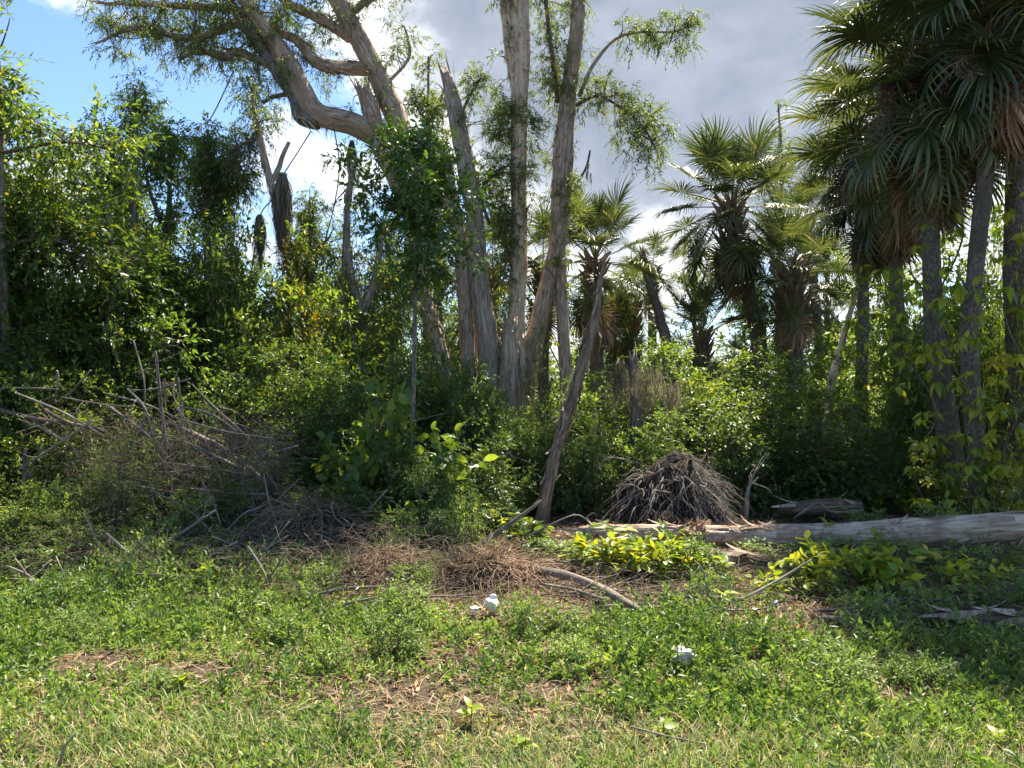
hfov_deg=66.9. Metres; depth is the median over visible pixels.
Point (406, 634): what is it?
weed clump
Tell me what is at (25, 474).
dead branch
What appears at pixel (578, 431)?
shrub
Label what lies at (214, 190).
slender tree
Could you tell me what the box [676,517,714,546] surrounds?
bark tangle
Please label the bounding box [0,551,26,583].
weed clump
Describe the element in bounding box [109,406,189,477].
dead stick
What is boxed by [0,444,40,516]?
shrub
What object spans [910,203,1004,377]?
shrub
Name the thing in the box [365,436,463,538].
shrub
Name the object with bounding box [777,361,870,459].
shrub
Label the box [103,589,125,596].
broadleaf weed
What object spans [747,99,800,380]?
slender tree
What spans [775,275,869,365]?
cabbage palm
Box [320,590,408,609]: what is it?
dead stick
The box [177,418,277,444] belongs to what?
dead stick
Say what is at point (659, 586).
dead stick
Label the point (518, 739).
broadleaf weed
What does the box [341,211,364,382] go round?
hanging vine
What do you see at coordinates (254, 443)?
dead stick
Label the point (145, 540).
dead stick
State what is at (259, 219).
hanging moss
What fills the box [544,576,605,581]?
dead stick
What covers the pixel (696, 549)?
shrub
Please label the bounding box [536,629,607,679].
weed clump
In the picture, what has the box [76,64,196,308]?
slender tree
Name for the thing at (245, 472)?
dead stick
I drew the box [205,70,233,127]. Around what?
hanging vine
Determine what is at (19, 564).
dead stick
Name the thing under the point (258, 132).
paperbark tree
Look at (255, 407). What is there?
shrub
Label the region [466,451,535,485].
dead branch
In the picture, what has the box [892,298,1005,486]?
shrub
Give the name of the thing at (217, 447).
dead branch
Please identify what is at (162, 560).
weed clump
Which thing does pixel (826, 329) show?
shrub
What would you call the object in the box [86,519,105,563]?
dead stick
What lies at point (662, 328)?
leaning snag
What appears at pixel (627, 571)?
dead stick
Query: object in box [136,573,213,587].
dead stick
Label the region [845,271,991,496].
shrub
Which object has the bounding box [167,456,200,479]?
dead stick
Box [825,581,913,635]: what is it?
weed clump
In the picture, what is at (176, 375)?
dead stick
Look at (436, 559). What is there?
shrub
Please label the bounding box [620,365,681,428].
hanging moss
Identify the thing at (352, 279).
paperbark tree
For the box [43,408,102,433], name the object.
dead branch
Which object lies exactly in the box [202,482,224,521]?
dead stick
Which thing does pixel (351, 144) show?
hanging moss
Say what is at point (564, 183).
paperbark tree
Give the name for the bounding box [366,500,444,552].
shrub
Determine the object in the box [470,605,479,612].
crumpled paper
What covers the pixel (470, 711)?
broadleaf weed
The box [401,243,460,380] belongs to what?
slender tree
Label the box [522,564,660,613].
dead branch
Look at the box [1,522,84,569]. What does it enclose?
shrub
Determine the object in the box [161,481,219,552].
shrub
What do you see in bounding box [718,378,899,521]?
shrub
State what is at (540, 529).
dead branch
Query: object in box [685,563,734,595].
weed clump
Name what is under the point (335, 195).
hanging vine
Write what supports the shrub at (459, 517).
on the ground at (426, 694)
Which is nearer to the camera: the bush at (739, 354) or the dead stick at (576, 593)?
the dead stick at (576, 593)
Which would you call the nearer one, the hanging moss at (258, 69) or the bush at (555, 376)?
the hanging moss at (258, 69)
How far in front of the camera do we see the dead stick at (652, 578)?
6.15 m
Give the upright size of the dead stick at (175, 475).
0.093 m
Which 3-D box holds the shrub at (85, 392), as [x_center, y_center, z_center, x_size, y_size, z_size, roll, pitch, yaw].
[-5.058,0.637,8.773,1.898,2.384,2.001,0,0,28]
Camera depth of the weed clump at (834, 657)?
4.05 m
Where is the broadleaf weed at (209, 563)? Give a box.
[188,558,215,584]
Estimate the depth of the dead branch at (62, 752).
3.17 m
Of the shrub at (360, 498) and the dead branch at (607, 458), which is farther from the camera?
the dead branch at (607, 458)
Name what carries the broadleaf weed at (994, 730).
on the ground at (426, 694)
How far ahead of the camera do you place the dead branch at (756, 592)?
5.40 m
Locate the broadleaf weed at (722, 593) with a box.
[713,589,739,611]
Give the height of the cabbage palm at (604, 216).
6.103 m
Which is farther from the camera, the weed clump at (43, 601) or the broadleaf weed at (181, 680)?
the weed clump at (43, 601)
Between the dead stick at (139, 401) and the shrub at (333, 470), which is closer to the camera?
the dead stick at (139, 401)
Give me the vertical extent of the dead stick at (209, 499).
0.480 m
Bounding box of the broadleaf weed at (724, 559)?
[714,554,733,571]
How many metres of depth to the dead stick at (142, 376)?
7.82 m
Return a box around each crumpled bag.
[485,594,498,613]
[671,645,693,663]
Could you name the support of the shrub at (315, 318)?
on the ground at (426, 694)
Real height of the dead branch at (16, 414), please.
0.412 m
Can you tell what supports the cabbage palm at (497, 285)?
on the ground at (426, 694)
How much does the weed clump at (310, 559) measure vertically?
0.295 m
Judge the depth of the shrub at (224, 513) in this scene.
7.53 m
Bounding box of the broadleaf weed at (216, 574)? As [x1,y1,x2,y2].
[204,566,230,578]
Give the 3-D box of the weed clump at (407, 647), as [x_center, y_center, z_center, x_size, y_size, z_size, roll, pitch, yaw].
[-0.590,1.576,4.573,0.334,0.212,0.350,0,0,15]
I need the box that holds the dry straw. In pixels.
[0,564,1023,767]
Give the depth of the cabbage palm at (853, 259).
12.94 m
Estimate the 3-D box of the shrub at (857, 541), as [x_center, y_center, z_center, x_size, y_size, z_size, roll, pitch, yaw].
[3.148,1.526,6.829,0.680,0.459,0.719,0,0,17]
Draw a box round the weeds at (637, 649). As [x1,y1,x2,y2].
[0,528,1023,767]
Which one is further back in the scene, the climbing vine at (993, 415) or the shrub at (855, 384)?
the shrub at (855, 384)
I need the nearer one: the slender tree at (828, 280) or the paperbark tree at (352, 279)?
the paperbark tree at (352, 279)
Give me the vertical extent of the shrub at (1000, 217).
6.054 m
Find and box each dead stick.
[0,387,57,390]
[2,559,52,584]
[6,565,69,586]
[14,392,105,436]
[14,420,93,472]
[14,558,33,587]
[16,418,81,459]
[19,370,91,408]
[42,370,77,411]
[52,418,104,435]
[61,396,126,418]
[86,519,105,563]
[105,393,185,427]
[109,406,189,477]
[113,528,163,565]
[115,480,195,503]
[123,388,154,442]
[131,378,190,399]
[133,340,157,422]
[135,467,215,475]
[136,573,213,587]
[137,430,221,481]
[138,539,193,588]
[145,482,158,526]
[148,407,177,474]
[151,490,223,537]
[158,368,178,405]
[158,461,246,480]
[158,512,161,535]
[163,457,216,479]
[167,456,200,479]
[174,407,206,460]
[177,404,237,431]
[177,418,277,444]
[182,495,212,530]
[193,434,289,458]
[197,461,279,487]
[202,403,228,458]
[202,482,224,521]
[208,460,270,490]
[211,536,248,551]
[215,535,288,567]
[246,521,289,573]
[247,545,268,590]
[249,445,298,477]
[256,478,299,520]
[259,550,287,599]
[261,534,296,544]
[263,474,276,523]
[297,585,394,601]
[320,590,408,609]
[369,595,455,604]
[411,583,447,590]
[439,592,490,595]
[458,591,492,597]
[530,559,577,564]
[532,563,579,565]
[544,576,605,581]
[550,557,595,562]
[561,591,598,593]
[561,594,606,596]
[576,564,679,571]
[592,572,642,591]
[598,602,652,608]
[602,567,663,575]
[614,585,701,594]
[617,572,695,580]
[629,582,700,590]
[714,603,786,610]
[818,604,869,611]
[850,598,958,600]
[880,596,912,607]
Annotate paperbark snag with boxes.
[436,53,528,439]
[438,153,477,419]
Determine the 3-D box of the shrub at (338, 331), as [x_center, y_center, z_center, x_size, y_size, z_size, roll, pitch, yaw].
[-2.397,-0.105,11.778,3.094,4.384,2.762,0,0,-15]
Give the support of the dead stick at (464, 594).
on the ground at (426, 694)
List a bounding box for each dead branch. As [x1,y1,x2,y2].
[0,408,102,442]
[15,448,41,510]
[31,420,89,463]
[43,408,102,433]
[57,732,75,766]
[105,532,155,572]
[107,473,265,511]
[132,349,188,492]
[155,510,215,551]
[159,378,193,484]
[175,425,268,485]
[180,441,247,486]
[190,540,238,567]
[192,384,264,453]
[284,131,311,171]
[359,488,412,526]
[408,409,460,422]
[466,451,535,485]
[471,499,541,550]
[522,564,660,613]
[525,513,596,537]
[543,560,629,603]
[589,450,639,486]
[595,519,637,538]
[630,726,730,748]
[665,595,765,602]
[691,559,811,614]
[691,560,709,607]
[743,453,772,518]
[793,501,863,518]
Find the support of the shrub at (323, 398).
on the ground at (426, 694)
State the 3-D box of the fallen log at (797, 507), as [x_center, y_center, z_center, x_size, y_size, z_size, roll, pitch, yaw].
[3.554,1.450,9.200,1.090,0.396,0.467,0,0,0]
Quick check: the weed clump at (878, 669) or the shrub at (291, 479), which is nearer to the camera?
the weed clump at (878, 669)
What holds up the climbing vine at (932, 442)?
attached to the cabbage palm at (930, 186)
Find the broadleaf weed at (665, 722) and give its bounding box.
[648,717,678,732]
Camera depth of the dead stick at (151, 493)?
7.35 m
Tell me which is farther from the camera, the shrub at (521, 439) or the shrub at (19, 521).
the shrub at (521, 439)
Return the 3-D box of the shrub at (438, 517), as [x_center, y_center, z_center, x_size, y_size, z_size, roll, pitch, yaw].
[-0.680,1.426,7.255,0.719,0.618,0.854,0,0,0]
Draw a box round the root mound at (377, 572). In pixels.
[325,534,439,592]
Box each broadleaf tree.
[0,0,171,487]
[0,117,221,439]
[7,162,69,363]
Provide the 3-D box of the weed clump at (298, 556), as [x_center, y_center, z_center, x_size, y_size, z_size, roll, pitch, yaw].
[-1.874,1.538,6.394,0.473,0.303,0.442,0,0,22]
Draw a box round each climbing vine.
[545,260,561,420]
[822,264,878,457]
[856,291,914,462]
[869,266,969,516]
[905,207,1009,503]
[927,270,1019,513]
[968,182,1023,511]
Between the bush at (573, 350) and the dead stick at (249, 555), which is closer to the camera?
the dead stick at (249, 555)
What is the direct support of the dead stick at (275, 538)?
on the ground at (426, 694)
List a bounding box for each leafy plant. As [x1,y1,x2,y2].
[559,520,656,582]
[619,519,720,586]
[739,530,871,603]
[796,526,904,601]
[833,540,951,604]
[899,543,984,602]
[951,553,1023,603]
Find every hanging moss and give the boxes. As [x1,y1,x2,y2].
[158,378,168,412]
[252,214,269,274]
[253,62,260,79]
[268,172,294,259]
[346,140,357,192]
[585,163,591,188]
[602,360,629,417]
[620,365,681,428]
[662,382,689,424]
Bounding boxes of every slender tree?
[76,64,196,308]
[108,98,226,415]
[178,109,270,375]
[224,251,279,371]
[259,231,339,380]
[269,176,342,332]
[311,218,390,377]
[355,211,434,374]
[386,41,468,389]
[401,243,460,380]
[571,271,655,429]
[667,236,728,428]
[714,263,786,391]
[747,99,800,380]
[815,125,849,354]
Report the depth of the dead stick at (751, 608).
5.29 m
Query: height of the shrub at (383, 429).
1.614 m
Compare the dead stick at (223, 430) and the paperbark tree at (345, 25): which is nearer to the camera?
the dead stick at (223, 430)
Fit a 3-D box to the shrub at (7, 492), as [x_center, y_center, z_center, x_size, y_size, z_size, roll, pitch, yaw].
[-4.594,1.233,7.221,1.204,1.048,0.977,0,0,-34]
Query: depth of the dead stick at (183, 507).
7.09 m
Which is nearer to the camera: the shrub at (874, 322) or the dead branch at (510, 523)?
the dead branch at (510, 523)
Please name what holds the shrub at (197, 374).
on the ground at (426, 694)
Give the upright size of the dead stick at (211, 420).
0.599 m
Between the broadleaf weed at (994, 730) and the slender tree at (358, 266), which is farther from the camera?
the slender tree at (358, 266)
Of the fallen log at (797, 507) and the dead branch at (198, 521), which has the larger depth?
the fallen log at (797, 507)
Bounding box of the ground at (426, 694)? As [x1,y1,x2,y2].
[0,430,1023,767]
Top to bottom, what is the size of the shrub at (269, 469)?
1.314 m
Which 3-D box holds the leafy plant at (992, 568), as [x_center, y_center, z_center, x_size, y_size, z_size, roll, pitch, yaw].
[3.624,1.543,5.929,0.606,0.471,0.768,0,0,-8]
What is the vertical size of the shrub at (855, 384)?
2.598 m
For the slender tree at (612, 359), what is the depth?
18.66 m
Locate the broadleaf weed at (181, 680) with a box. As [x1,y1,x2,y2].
[168,672,194,689]
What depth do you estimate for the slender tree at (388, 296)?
14.90 m
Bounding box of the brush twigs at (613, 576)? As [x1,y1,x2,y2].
[187,529,1023,609]
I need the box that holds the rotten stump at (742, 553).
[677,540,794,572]
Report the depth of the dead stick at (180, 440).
8.01 m
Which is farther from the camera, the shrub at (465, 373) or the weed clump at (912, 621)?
the shrub at (465, 373)
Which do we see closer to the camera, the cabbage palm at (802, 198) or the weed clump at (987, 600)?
the weed clump at (987, 600)
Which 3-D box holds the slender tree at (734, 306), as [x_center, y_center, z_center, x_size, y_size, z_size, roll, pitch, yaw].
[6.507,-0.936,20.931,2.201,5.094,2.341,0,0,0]
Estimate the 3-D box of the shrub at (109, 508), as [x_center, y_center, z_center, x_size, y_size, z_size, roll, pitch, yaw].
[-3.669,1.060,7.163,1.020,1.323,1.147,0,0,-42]
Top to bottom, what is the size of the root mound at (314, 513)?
1.430 m
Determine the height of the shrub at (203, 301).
4.718 m
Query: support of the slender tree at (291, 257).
on the ground at (426, 694)
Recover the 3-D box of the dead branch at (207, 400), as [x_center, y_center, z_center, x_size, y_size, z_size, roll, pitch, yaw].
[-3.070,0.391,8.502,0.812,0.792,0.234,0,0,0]
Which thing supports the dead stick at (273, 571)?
on the ground at (426, 694)
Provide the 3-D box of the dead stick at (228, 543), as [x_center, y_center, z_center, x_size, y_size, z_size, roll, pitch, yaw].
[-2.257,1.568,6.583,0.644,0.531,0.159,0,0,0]
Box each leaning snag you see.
[531,233,608,525]
[637,244,675,435]
[821,269,857,460]
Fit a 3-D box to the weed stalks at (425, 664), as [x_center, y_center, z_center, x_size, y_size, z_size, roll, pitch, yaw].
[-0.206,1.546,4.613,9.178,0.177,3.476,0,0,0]
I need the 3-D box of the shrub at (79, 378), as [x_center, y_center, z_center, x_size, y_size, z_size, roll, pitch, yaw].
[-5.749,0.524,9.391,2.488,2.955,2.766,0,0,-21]
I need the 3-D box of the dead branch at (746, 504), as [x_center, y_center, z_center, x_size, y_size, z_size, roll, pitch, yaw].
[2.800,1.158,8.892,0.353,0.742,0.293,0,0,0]
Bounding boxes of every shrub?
[0,341,154,494]
[0,361,120,513]
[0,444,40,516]
[0,458,69,544]
[0,477,94,576]
[0,531,110,577]
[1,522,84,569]
[11,313,219,503]
[11,505,141,572]
[14,327,138,469]
[14,404,121,514]
[21,209,197,468]
[24,473,99,549]
[46,399,175,513]
[52,463,133,543]
[58,212,264,497]
[62,427,167,548]
[91,466,177,546]
[91,524,182,588]
[113,436,211,533]
[113,508,189,559]
[128,396,241,525]
[139,338,286,493]
[147,200,325,471]
[161,378,264,521]
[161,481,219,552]
[162,536,230,582]
[171,459,273,545]
[175,326,318,510]
[180,517,255,568]
[188,232,348,437]
[197,429,309,528]
[212,395,343,497]
[216,541,274,580]
[219,339,370,486]
[250,276,329,450]
[254,223,425,441]
[254,535,311,564]
[259,457,325,516]
[260,329,372,454]
[263,405,376,505]
[268,353,396,495]
[300,410,432,527]
[305,558,348,590]
[308,548,365,583]
[311,431,396,528]
[319,336,437,464]
[325,347,462,486]
[327,259,464,415]
[332,474,394,543]
[346,362,420,525]
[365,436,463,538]
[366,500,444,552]
[367,517,424,556]
[374,341,476,458]
[379,459,506,548]
[386,421,498,536]
[402,352,530,489]
[404,507,472,553]
[418,546,460,572]
[424,351,513,453]
[426,487,491,552]
[439,374,549,516]
[449,428,540,536]
[479,396,593,519]
[489,506,566,554]
[496,430,598,515]
[503,425,630,503]
[518,318,567,428]
[523,533,601,566]
[533,441,636,510]
[536,374,623,446]
[536,414,632,519]
[560,329,747,476]
[568,406,700,511]
[598,323,814,506]
[619,533,683,575]
[648,345,893,505]
[659,531,732,582]
[661,405,802,517]
[713,345,844,451]
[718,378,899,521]
[730,536,792,563]
[745,424,954,516]
[749,317,892,421]
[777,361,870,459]
[778,527,846,569]
[793,363,892,476]
[804,247,956,442]
[810,344,892,475]
[834,505,890,521]
[835,532,909,564]
[840,382,931,490]
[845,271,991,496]
[859,468,943,516]
[866,440,953,515]
[870,208,989,383]
[882,538,962,577]
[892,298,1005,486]
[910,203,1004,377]
[911,496,978,516]
[923,473,1011,514]
[924,219,1009,499]
[928,426,1023,513]
[938,532,1007,582]
[954,203,1004,388]
[955,541,1023,577]
[962,223,1023,499]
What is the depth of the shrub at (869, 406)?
12.94 m
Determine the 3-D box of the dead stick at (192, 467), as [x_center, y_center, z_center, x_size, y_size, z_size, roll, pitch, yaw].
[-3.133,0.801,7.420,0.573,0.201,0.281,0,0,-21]
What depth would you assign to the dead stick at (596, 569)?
6.32 m
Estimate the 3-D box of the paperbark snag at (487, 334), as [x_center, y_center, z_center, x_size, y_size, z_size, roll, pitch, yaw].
[-0.477,-1.664,12.768,1.409,7.530,1.092,0,0,-26]
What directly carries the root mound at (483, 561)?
on the ground at (426, 694)
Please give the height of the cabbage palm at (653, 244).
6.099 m
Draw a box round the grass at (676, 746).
[0,575,1023,767]
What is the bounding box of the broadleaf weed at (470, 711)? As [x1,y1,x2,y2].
[455,696,484,727]
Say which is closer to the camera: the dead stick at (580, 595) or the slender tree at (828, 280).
the dead stick at (580, 595)
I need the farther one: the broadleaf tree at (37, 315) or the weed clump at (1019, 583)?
the broadleaf tree at (37, 315)
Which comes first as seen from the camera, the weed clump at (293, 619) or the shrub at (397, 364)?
the weed clump at (293, 619)
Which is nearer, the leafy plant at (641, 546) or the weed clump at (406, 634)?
the weed clump at (406, 634)
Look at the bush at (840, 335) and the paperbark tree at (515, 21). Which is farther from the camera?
the bush at (840, 335)
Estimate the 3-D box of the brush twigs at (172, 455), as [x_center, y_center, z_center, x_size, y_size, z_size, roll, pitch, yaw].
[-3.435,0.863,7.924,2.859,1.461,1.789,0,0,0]
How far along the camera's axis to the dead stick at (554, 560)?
6.49 m
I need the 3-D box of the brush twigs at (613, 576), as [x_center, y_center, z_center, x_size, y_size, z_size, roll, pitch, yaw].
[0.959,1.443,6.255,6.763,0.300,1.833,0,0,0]
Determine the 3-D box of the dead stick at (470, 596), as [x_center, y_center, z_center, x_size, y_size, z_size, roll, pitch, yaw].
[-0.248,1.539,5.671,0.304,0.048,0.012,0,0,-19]
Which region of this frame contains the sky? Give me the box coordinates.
[0,0,1004,385]
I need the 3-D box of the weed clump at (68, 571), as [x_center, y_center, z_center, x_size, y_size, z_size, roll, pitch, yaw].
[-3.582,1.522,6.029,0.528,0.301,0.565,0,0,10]
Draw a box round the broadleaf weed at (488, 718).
[483,711,494,733]
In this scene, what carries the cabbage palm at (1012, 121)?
on the ground at (426, 694)
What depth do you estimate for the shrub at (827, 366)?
14.99 m
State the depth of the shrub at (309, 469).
8.74 m
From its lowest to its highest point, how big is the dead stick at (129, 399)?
0.522 m
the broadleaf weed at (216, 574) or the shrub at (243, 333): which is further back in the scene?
the shrub at (243, 333)
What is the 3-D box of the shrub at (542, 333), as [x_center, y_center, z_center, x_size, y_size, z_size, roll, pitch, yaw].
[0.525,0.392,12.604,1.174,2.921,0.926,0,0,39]
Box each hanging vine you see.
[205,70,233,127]
[250,196,272,277]
[303,121,339,300]
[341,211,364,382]
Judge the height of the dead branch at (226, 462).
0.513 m
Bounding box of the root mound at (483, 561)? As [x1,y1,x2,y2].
[407,523,572,599]
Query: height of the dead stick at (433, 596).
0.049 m
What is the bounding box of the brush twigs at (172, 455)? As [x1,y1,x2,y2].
[8,396,314,540]
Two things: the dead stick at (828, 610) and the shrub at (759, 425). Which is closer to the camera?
the dead stick at (828, 610)
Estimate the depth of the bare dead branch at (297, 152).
11.39 m
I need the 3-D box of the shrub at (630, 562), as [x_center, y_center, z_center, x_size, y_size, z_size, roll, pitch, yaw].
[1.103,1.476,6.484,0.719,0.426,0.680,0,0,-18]
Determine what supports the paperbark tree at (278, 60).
on the ground at (426, 694)
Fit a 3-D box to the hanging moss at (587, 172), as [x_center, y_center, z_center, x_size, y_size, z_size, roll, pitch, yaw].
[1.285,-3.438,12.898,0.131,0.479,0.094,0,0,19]
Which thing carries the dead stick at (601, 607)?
on the ground at (426, 694)
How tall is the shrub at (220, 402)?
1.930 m
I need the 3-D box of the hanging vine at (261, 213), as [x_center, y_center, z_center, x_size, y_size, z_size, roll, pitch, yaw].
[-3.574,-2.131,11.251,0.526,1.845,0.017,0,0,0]
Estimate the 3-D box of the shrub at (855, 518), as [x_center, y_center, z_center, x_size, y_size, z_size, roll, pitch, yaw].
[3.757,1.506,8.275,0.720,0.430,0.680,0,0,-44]
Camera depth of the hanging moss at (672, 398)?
10.10 m
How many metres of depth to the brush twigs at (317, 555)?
6.51 m
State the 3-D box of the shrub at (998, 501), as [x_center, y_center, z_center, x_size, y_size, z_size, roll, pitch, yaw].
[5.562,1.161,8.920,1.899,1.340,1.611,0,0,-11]
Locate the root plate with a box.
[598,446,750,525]
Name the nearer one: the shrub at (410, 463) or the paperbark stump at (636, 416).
the shrub at (410, 463)
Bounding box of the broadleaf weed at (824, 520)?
[819,513,836,546]
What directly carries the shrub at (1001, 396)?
on the ground at (426, 694)
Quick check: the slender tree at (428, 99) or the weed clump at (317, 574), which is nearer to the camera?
the weed clump at (317, 574)
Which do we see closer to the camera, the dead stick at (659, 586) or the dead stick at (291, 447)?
the dead stick at (659, 586)
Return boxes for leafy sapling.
[320,101,504,466]
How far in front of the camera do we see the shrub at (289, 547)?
6.76 m
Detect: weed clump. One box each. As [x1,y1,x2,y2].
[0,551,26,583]
[0,571,97,614]
[18,558,101,587]
[34,604,120,644]
[36,569,82,585]
[39,589,78,611]
[93,564,131,586]
[100,605,165,634]
[123,563,167,591]
[126,659,184,700]
[151,549,179,570]
[194,582,283,623]
[248,602,323,646]
[250,557,288,584]
[258,562,297,590]
[266,563,301,583]
[270,550,304,571]
[290,555,342,587]
[294,630,373,682]
[297,557,346,592]
[301,552,343,567]
[310,547,344,564]
[354,605,436,667]
[369,572,436,637]
[382,633,434,660]
[383,557,448,597]
[410,545,442,562]
[489,586,553,636]
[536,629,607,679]
[538,598,590,638]
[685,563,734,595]
[719,657,782,695]
[788,633,830,659]
[800,638,886,698]
[803,632,880,677]
[821,585,859,601]
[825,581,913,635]
[863,606,923,641]
[865,649,939,695]
[879,649,962,695]
[961,583,1020,607]
[978,631,1023,670]
[980,571,1023,608]
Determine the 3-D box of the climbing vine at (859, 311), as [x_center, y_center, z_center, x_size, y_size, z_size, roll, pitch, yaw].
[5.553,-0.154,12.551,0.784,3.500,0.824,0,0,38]
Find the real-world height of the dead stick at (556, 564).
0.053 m
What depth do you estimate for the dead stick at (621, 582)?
5.95 m
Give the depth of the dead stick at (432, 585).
5.87 m
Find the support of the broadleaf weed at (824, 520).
on the ground at (426, 694)
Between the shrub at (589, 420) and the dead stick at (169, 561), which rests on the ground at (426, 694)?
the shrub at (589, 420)
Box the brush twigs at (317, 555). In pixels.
[0,508,484,591]
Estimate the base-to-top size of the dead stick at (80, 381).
0.417 m
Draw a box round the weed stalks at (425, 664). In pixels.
[1,579,1021,763]
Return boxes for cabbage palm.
[434,208,546,346]
[488,199,595,418]
[527,171,668,430]
[582,253,674,444]
[614,228,687,432]
[644,110,812,445]
[647,280,757,435]
[725,195,855,407]
[753,168,846,373]
[769,18,1004,419]
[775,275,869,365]
[780,0,1023,514]
[789,129,910,471]
[802,0,1023,513]
[864,1,1023,502]
[870,264,921,349]
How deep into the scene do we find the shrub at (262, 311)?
11.01 m
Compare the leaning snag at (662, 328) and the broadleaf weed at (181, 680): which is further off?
the leaning snag at (662, 328)
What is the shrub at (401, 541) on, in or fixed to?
on the ground at (426, 694)
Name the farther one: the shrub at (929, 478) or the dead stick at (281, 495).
the shrub at (929, 478)
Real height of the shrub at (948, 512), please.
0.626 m
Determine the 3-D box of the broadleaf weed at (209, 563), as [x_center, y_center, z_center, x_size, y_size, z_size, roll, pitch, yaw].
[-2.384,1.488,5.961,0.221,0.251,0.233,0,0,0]
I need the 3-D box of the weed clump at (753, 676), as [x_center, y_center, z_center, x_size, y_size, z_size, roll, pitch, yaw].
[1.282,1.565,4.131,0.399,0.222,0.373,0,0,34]
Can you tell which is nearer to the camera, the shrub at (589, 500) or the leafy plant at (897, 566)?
the leafy plant at (897, 566)
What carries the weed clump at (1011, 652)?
on the ground at (426, 694)
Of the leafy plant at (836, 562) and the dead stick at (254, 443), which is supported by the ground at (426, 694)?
the leafy plant at (836, 562)
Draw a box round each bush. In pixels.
[393,295,460,397]
[400,289,618,423]
[549,305,689,437]
[553,346,659,417]
[621,351,710,433]
[681,304,829,439]
[715,338,804,394]
[806,313,886,373]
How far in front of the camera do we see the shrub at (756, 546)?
6.93 m
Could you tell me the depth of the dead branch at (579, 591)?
5.62 m
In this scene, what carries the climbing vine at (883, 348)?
attached to the cabbage palm at (894, 249)
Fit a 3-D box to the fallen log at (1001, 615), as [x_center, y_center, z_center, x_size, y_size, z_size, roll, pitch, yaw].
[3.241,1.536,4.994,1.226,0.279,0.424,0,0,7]
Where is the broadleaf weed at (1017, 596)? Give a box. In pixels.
[1011,592,1023,604]
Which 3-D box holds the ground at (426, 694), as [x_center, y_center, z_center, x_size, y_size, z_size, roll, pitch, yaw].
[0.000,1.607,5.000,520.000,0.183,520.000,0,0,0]
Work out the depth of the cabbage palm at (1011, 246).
10.11 m
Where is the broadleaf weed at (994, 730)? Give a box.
[983,725,1008,749]
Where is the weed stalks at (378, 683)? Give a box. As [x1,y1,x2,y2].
[0,570,1023,767]
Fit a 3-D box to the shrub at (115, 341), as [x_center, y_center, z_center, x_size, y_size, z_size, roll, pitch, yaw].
[-4.604,0.549,9.301,2.388,2.805,2.149,0,0,-29]
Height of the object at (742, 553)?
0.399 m
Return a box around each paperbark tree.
[75,0,451,408]
[215,77,352,377]
[229,0,477,375]
[311,157,412,369]
[477,0,554,424]
[526,0,713,424]
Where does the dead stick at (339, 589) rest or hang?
on the ground at (426, 694)
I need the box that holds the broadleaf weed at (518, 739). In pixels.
[510,733,539,750]
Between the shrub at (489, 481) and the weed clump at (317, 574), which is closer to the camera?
the weed clump at (317, 574)
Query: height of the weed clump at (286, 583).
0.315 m
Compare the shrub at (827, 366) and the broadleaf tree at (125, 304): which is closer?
the broadleaf tree at (125, 304)
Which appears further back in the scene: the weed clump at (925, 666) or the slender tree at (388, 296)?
the slender tree at (388, 296)
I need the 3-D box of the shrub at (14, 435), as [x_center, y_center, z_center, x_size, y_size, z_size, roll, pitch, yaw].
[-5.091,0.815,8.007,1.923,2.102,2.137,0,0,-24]
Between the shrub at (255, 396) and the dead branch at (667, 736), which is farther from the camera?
the shrub at (255, 396)
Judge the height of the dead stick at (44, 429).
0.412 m
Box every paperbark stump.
[495,311,523,440]
[626,341,646,473]
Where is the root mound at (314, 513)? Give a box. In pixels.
[207,474,390,561]
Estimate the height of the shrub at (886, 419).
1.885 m
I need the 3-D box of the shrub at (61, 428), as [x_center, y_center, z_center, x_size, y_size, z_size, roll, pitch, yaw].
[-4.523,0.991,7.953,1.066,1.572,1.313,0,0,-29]
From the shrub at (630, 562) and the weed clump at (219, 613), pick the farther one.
the shrub at (630, 562)
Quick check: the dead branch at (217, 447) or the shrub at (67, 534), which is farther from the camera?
the dead branch at (217, 447)
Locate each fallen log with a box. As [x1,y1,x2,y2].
[554,500,1023,549]
[771,494,863,520]
[808,609,905,626]
[908,598,1023,634]
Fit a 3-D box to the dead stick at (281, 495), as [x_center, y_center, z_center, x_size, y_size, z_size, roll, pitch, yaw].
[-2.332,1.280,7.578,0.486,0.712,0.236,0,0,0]
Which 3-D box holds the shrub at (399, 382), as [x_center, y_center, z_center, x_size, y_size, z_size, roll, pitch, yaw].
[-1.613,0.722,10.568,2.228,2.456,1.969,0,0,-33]
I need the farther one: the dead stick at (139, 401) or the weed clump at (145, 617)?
the dead stick at (139, 401)
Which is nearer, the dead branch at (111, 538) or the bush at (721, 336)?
the dead branch at (111, 538)
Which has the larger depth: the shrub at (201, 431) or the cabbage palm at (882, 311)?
the cabbage palm at (882, 311)
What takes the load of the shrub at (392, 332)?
on the ground at (426, 694)
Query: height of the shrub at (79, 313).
4.319 m
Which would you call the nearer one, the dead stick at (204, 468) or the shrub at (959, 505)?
the dead stick at (204, 468)
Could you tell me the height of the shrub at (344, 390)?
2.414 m
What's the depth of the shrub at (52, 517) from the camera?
7.37 m

